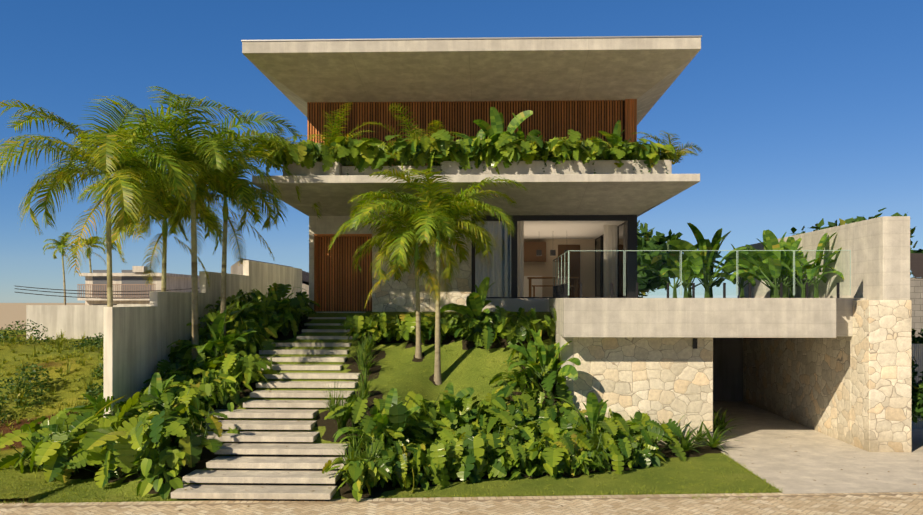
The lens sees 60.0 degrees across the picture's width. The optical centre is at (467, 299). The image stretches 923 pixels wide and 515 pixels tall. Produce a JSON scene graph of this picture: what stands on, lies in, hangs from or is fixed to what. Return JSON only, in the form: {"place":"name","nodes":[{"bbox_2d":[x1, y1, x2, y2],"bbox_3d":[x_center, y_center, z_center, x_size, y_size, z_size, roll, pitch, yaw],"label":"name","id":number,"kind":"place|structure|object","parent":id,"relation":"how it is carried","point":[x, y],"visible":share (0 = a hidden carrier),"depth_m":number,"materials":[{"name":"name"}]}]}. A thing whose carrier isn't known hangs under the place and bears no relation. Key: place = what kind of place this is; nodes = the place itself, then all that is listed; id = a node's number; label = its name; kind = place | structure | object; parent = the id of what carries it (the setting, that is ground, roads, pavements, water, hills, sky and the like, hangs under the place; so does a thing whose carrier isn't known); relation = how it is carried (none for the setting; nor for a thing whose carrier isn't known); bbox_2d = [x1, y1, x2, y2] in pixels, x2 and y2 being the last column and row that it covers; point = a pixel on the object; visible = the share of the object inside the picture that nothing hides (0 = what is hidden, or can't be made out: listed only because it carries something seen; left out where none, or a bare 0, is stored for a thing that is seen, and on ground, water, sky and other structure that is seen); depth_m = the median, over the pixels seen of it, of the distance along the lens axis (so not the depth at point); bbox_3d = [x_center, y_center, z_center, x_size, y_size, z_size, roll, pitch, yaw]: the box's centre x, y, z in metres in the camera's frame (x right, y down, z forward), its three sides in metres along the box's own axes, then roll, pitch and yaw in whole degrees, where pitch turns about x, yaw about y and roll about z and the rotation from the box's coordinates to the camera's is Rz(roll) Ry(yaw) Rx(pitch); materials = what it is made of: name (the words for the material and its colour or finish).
{"place":"outdoors","nodes":[
{"label":"outdoors","id":0,"kind":"place"},
{"bbox_2d":[0,303,440,503],"bbox_3d":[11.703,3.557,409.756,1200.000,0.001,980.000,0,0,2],"label":"ground sheet","id":1,"kind":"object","parent":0,"point":[10,313],"depth_m":193.44,"materials":[{"name":"beige"}]},
{"bbox_2d":[77,266,198,304],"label":"neighbour house","id":2,"kind":"structure","parent":1,"relation":"on","point":[178,281],"depth_m":62.78,"materials":[{"name":"paint"}]},
{"bbox_2d":[77,284,155,297],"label":"railing","id":3,"kind":"object","parent":2,"relation":"attached to","point":[117,290],"visible":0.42,"depth_m":61.58,"materials":[{"name":"grey metal"}]},
{"bbox_2d":[93,270,151,304],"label":"neighbour house openings","id":4,"kind":"object","parent":2,"relation":"in","point":[125,280],"visible":0.31,"depth_m":62.72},
{"bbox_2d":[231,260,308,297],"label":"gable house","id":5,"kind":"structure","parent":1,"relation":"on","point":[237,269],"depth_m":44.32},
{"bbox_2d":[15,286,198,298],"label":"power lines","id":6,"kind":"object","parent":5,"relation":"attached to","point":[91,291],"visible":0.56,"depth_m":50.66,"materials":[{"name":"black metal"}]},
{"bbox_2d":[236,257,308,281],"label":"coping","id":7,"kind":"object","parent":5,"relation":"on","point":[305,275],"depth_m":49.27,"materials":[{"name":"grey concrete"}]},
{"bbox_2d":[0,86,701,469],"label":"palm","id":8,"kind":"object","parent":1,"relation":"on","point":[156,182],"depth_m":19.53,"materials":[{"name":"green plant"}]},
{"bbox_2d":[0,492,922,514],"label":"street pavers","id":9,"kind":"object","parent":1,"relation":"on","point":[490,507],"visible":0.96,"depth_m":13.73,"materials":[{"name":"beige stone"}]},
{"bbox_2d":[637,208,922,422],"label":"tree","id":10,"kind":"object","parent":1,"relation":"on","point":[656,260],"depth_m":42.17,"materials":[{"name":"green plant"}]},
{"bbox_2d":[910,279,922,336],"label":"block wall","id":11,"kind":"structure","parent":1,"relation":"on","point":[916,292],"depth_m":26.49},
{"bbox_2d":[912,344,922,427],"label":"corrugated fence","id":12,"kind":"object","parent":1,"relation":"on","point":[917,351],"depth_m":22.06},
{"bbox_2d":[912,329,922,343],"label":"plant","id":13,"kind":"object","parent":1,"relation":"on","point":[917,340],"depth_m":22.68,"materials":[{"name":"green plant"}]},
{"bbox_2d":[0,311,781,502],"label":"terrain","id":14,"kind":"structure","parent":0,"point":[422,368],"depth_m":18.68,"materials":[{"name":"green plant"}]},
{"bbox_2d":[0,329,103,471],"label":"wild grass","id":15,"kind":"structure","parent":14,"relation":"on","point":[61,339],"depth_m":22.74,"materials":[{"name":"green plant"}]},
{"bbox_2d":[0,319,103,422],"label":"shrubs","id":16,"kind":"object","parent":14,"relation":"on","point":[96,339],"visible":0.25,"depth_m":21.36,"materials":[{"name":"green plant"}]},
{"bbox_2d":[26,304,149,339],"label":"grey wall","id":17,"kind":"structure","parent":14,"relation":"on","point":[71,321],"depth_m":29.88,"materials":[{"name":"paint"}]},
{"bbox_2d":[104,260,301,416],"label":"boundary wall","id":18,"kind":"structure","parent":14,"relation":"on","point":[138,340],"depth_m":19.36,"materials":[{"name":"beige paint"}]},
{"bbox_2d":[200,418,321,499],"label":"stair supports","id":19,"kind":"object","parent":14,"relation":"on","point":[265,469],"depth_m":15.23,"materials":[{"name":"grey concrete"}]},
{"bbox_2d":[171,312,365,499],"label":"stairs","id":20,"kind":"structure","parent":14,"relation":"on","point":[302,492],"depth_m":16.12,"materials":[{"name":"grey concrete"}]},
{"bbox_2d":[174,312,388,488],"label":"plants","id":21,"kind":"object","parent":14,"relation":"on","point":[363,351],"depth_m":17.40,"materials":[{"name":"green plant"}]},
{"bbox_2d":[0,129,685,491],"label":"shrubs","id":22,"kind":"object","parent":14,"relation":"on","point":[59,456],"visible":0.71,"depth_m":17.58,"materials":[{"name":"green plant"}]},
{"bbox_2d":[0,346,782,503],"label":"lawn tufts","id":23,"kind":"object","parent":14,"relation":"on","point":[463,495],"visible":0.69,"depth_m":14.78,"materials":[{"name":"green plant"}]},
{"bbox_2d":[126,136,672,501],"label":"leafy plants","id":24,"kind":"object","parent":14,"relation":"on","point":[174,459],"visible":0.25,"depth_m":17.47,"materials":[{"name":"green plant"}]},
{"bbox_2d":[1,134,823,490],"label":"plant stems","id":25,"kind":"object","parent":14,"relation":"on","point":[773,286],"visible":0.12,"depth_m":20.97,"materials":[{"name":"green plant"}]},
{"bbox_2d":[65,107,843,453],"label":"tropical plants","id":26,"kind":"object","parent":14,"relation":"on","point":[693,257],"visible":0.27,"depth_m":21.16,"materials":[{"name":"green plant"}]},
{"bbox_2d":[24,335,915,512],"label":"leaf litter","id":27,"kind":"object","parent":14,"relation":"on","point":[560,505],"visible":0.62,"depth_m":15.35,"materials":[{"name":"brown plant"}]},
{"bbox_2d":[283,160,909,415],"bbox_3d":[2.877,-1.219,26.339,15.333,9.552,15.020,0,0,2],"label":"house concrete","id":28,"kind":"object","parent":14,"relation":"on","point":[879,247],"visible":0.42,"depth_m":18.94,"materials":[{"name":"grey concrete"}]},
{"bbox_2d":[314,234,371,311],"bbox_3d":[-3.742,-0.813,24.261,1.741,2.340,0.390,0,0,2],"label":"entrance wood slats","id":29,"kind":"object","parent":28,"relation":"attached to","point":[317,268],"visible":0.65,"depth_m":24.40,"materials":[{"name":"brown wood"}]},
{"bbox_2d":[307,100,622,165],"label":"wood slats","id":30,"kind":"object","parent":28,"relation":"on","point":[357,114],"depth_m":24.04,"materials":[{"name":"brown wood"}]},
{"bbox_2d":[309,100,624,165],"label":"backing wall","id":31,"kind":"structure","parent":28,"relation":"attached to","point":[476,118],"depth_m":24.08,"materials":[{"name":"brown wood"}]},
{"bbox_2d":[241,35,701,41],"bbox_3d":[0.066,-6.777,20.845,11.951,0.035,0.270,0,0,2],"label":"roof flashing","id":32,"kind":"object","parent":28,"relation":"on","point":[472,38],"visible":0.43,"depth_m":20.70,"materials":[{"name":"grey concrete"}]},
{"bbox_2d":[242,37,700,216],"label":"concrete slabs","id":33,"kind":"structure","parent":28,"relation":"on","point":[644,72],"depth_m":21.67,"materials":[{"name":"grey concrete"}]},
{"bbox_2d":[347,158,667,174],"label":"planter boxes","id":34,"kind":"object","parent":28,"relation":"on","point":[542,168],"visible":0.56,"depth_m":20.95,"materials":[{"name":"grey concrete"}]},
{"bbox_2d":[482,298,548,311],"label":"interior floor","id":35,"kind":"structure","parent":28,"relation":"on","point":[526,304],"depth_m":23.92,"materials":[{"name":"grey concrete"}]},
{"bbox_2d":[527,277,578,296],"bbox_3d":[3.076,-0.428,28.494,1.800,0.770,1.500,0,0,2],"label":"table","id":36,"kind":"object","parent":35,"relation":"on","point":[575,285],"visible":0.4,"depth_m":28.36,"materials":[{"name":"brown wood"}]},
{"bbox_2d":[524,276,541,296],"bbox_3d":[1.982,-0.493,32.028,2.000,0.900,0.700,0,0,2],"label":"kitchen counter","id":37,"kind":"object","parent":28,"relation":"on","point":[538,291],"visible":0.21,"depth_m":31.66,"materials":[{"name":"white paint"}]},
{"bbox_2d":[524,242,579,296],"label":"kitchen cabinets","id":38,"kind":"object","parent":28,"relation":"on","point":[530,248],"visible":0.36,"depth_m":32.55,"materials":[{"name":"brown wood"}]},
{"bbox_2d":[472,215,636,297],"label":"window frames","id":39,"kind":"structure","parent":28,"relation":"attached to","point":[631,231],"depth_m":23.90,"materials":[{"name":"black metal"}]},
{"bbox_2d":[475,221,510,296],"bbox_3d":[0.776,-1.267,24.017,1.172,2.367,0.012,0,0,2],"label":"bay window curtain","id":40,"kind":"object","parent":39,"relation":"in","point":[495,234],"depth_m":24.02,"materials":[{"name":"grey fabric"}]},
{"bbox_2d":[595,223,625,296],"bbox_3d":[5.131,-1.272,28.782,0.012,2.357,9.400,0,0,2],"label":"window glass","id":41,"kind":"object","parent":39,"relation":"in","point":[621,245],"depth_m":26.76,"materials":[{"name":"clear glass"}]},
{"bbox_2d":[524,239,594,296],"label":"interior wall","id":42,"kind":"structure","parent":28,"relation":"attached to","point":[545,269],"depth_m":32.62,"materials":[{"name":"beige paint"}]},
{"bbox_2d":[625,99,636,143],"bbox_3d":[4.884,-4.618,23.937,0.330,2.744,0.300,0,0,2],"label":"wall panel","id":43,"kind":"object","parent":28,"relation":"on","point":[630,116],"visible":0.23,"depth_m":23.79,"materials":[{"name":"brown wood"}]},
{"bbox_2d":[553,283,839,297],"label":"railing posts","id":44,"kind":"object","parent":28,"relation":"on","point":[565,291],"visible":0.81,"depth_m":18.98,"materials":[{"name":"silver metal"}]},
{"bbox_2d":[553,251,847,295],"bbox_3d":[4.661,-0.633,19.787,8.114,1.060,3.808,0,0,37],"label":"glass railing","id":45,"kind":"object","parent":28,"relation":"on","point":[566,267],"visible":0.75,"depth_m":19.56,"materials":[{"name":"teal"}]},
{"bbox_2d":[554,250,850,294],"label":"glass railing edges","id":46,"kind":"object","parent":28,"relation":"on","point":[699,250],"visible":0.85,"depth_m":18.97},
{"bbox_2d":[372,216,911,451],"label":"stone walls","id":47,"kind":"structure","parent":14,"relation":"on","point":[855,389],"depth_m":19.63,"materials":[{"name":"beige stone"}]},
{"bbox_2d":[379,243,696,348],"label":"wall lamps","id":48,"kind":"object","parent":47,"relation":"attached to","point":[694,343],"depth_m":19.52,"materials":[{"name":"black metal"}]},
{"bbox_2d":[655,409,743,451],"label":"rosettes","id":49,"kind":"object","parent":14,"relation":"on","point":[718,428],"visible":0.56,"depth_m":19.02,"materials":[{"name":"green plant"}]},
{"bbox_2d":[0,0,922,302],"label":"sky","id":50,"kind":"structure","parent":0,"point":[799,113],"materials":[{"name":"blue"}]},
{"bbox_2d":[524,221,624,238],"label":"interior ceiling","id":51,"kind":"structure","parent":0,"point":[563,229],"depth_m":28.08,"materials":[{"name":"white paint"}]},
{"bbox_2d":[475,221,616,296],"bbox_3d":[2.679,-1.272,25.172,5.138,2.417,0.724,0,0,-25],"label":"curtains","id":52,"kind":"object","parent":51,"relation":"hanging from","point":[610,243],"visible":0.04,"depth_m":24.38,"materials":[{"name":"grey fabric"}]},
{"bbox_2d":[536,250,569,255],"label":"pendant lamps","id":53,"kind":"object","parent":51,"relation":"hanging from","point":[539,252],"visible":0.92,"depth_m":28.72,"materials":[{"name":"black metal"}]},
{"bbox_2d":[713,338,742,400],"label":"garage wall","id":54,"kind":"structure","parent":0,"point":[727,369],"depth_m":27.96,"materials":[{"name":"black paint"}]},
{"bbox_2d":[713,401,922,493],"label":"driveway","id":55,"kind":"structure","parent":0,"point":[772,455],"depth_m":17.85,"materials":[{"name":"concrete"}]},
{"bbox_3d":[26.604,1.287,39.394,13.000,4.540,7.500,0,0,2],"label":"house body","id":56,"kind":"object","parent":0,"visible":0},
{"bbox_2d":[910,253,922,277],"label":"neighboring building","id":57,"kind":"structure","parent":56,"relation":"on","point":[916,263],"depth_m":37.83,"materials":[{"name":"tile"}]}
]}

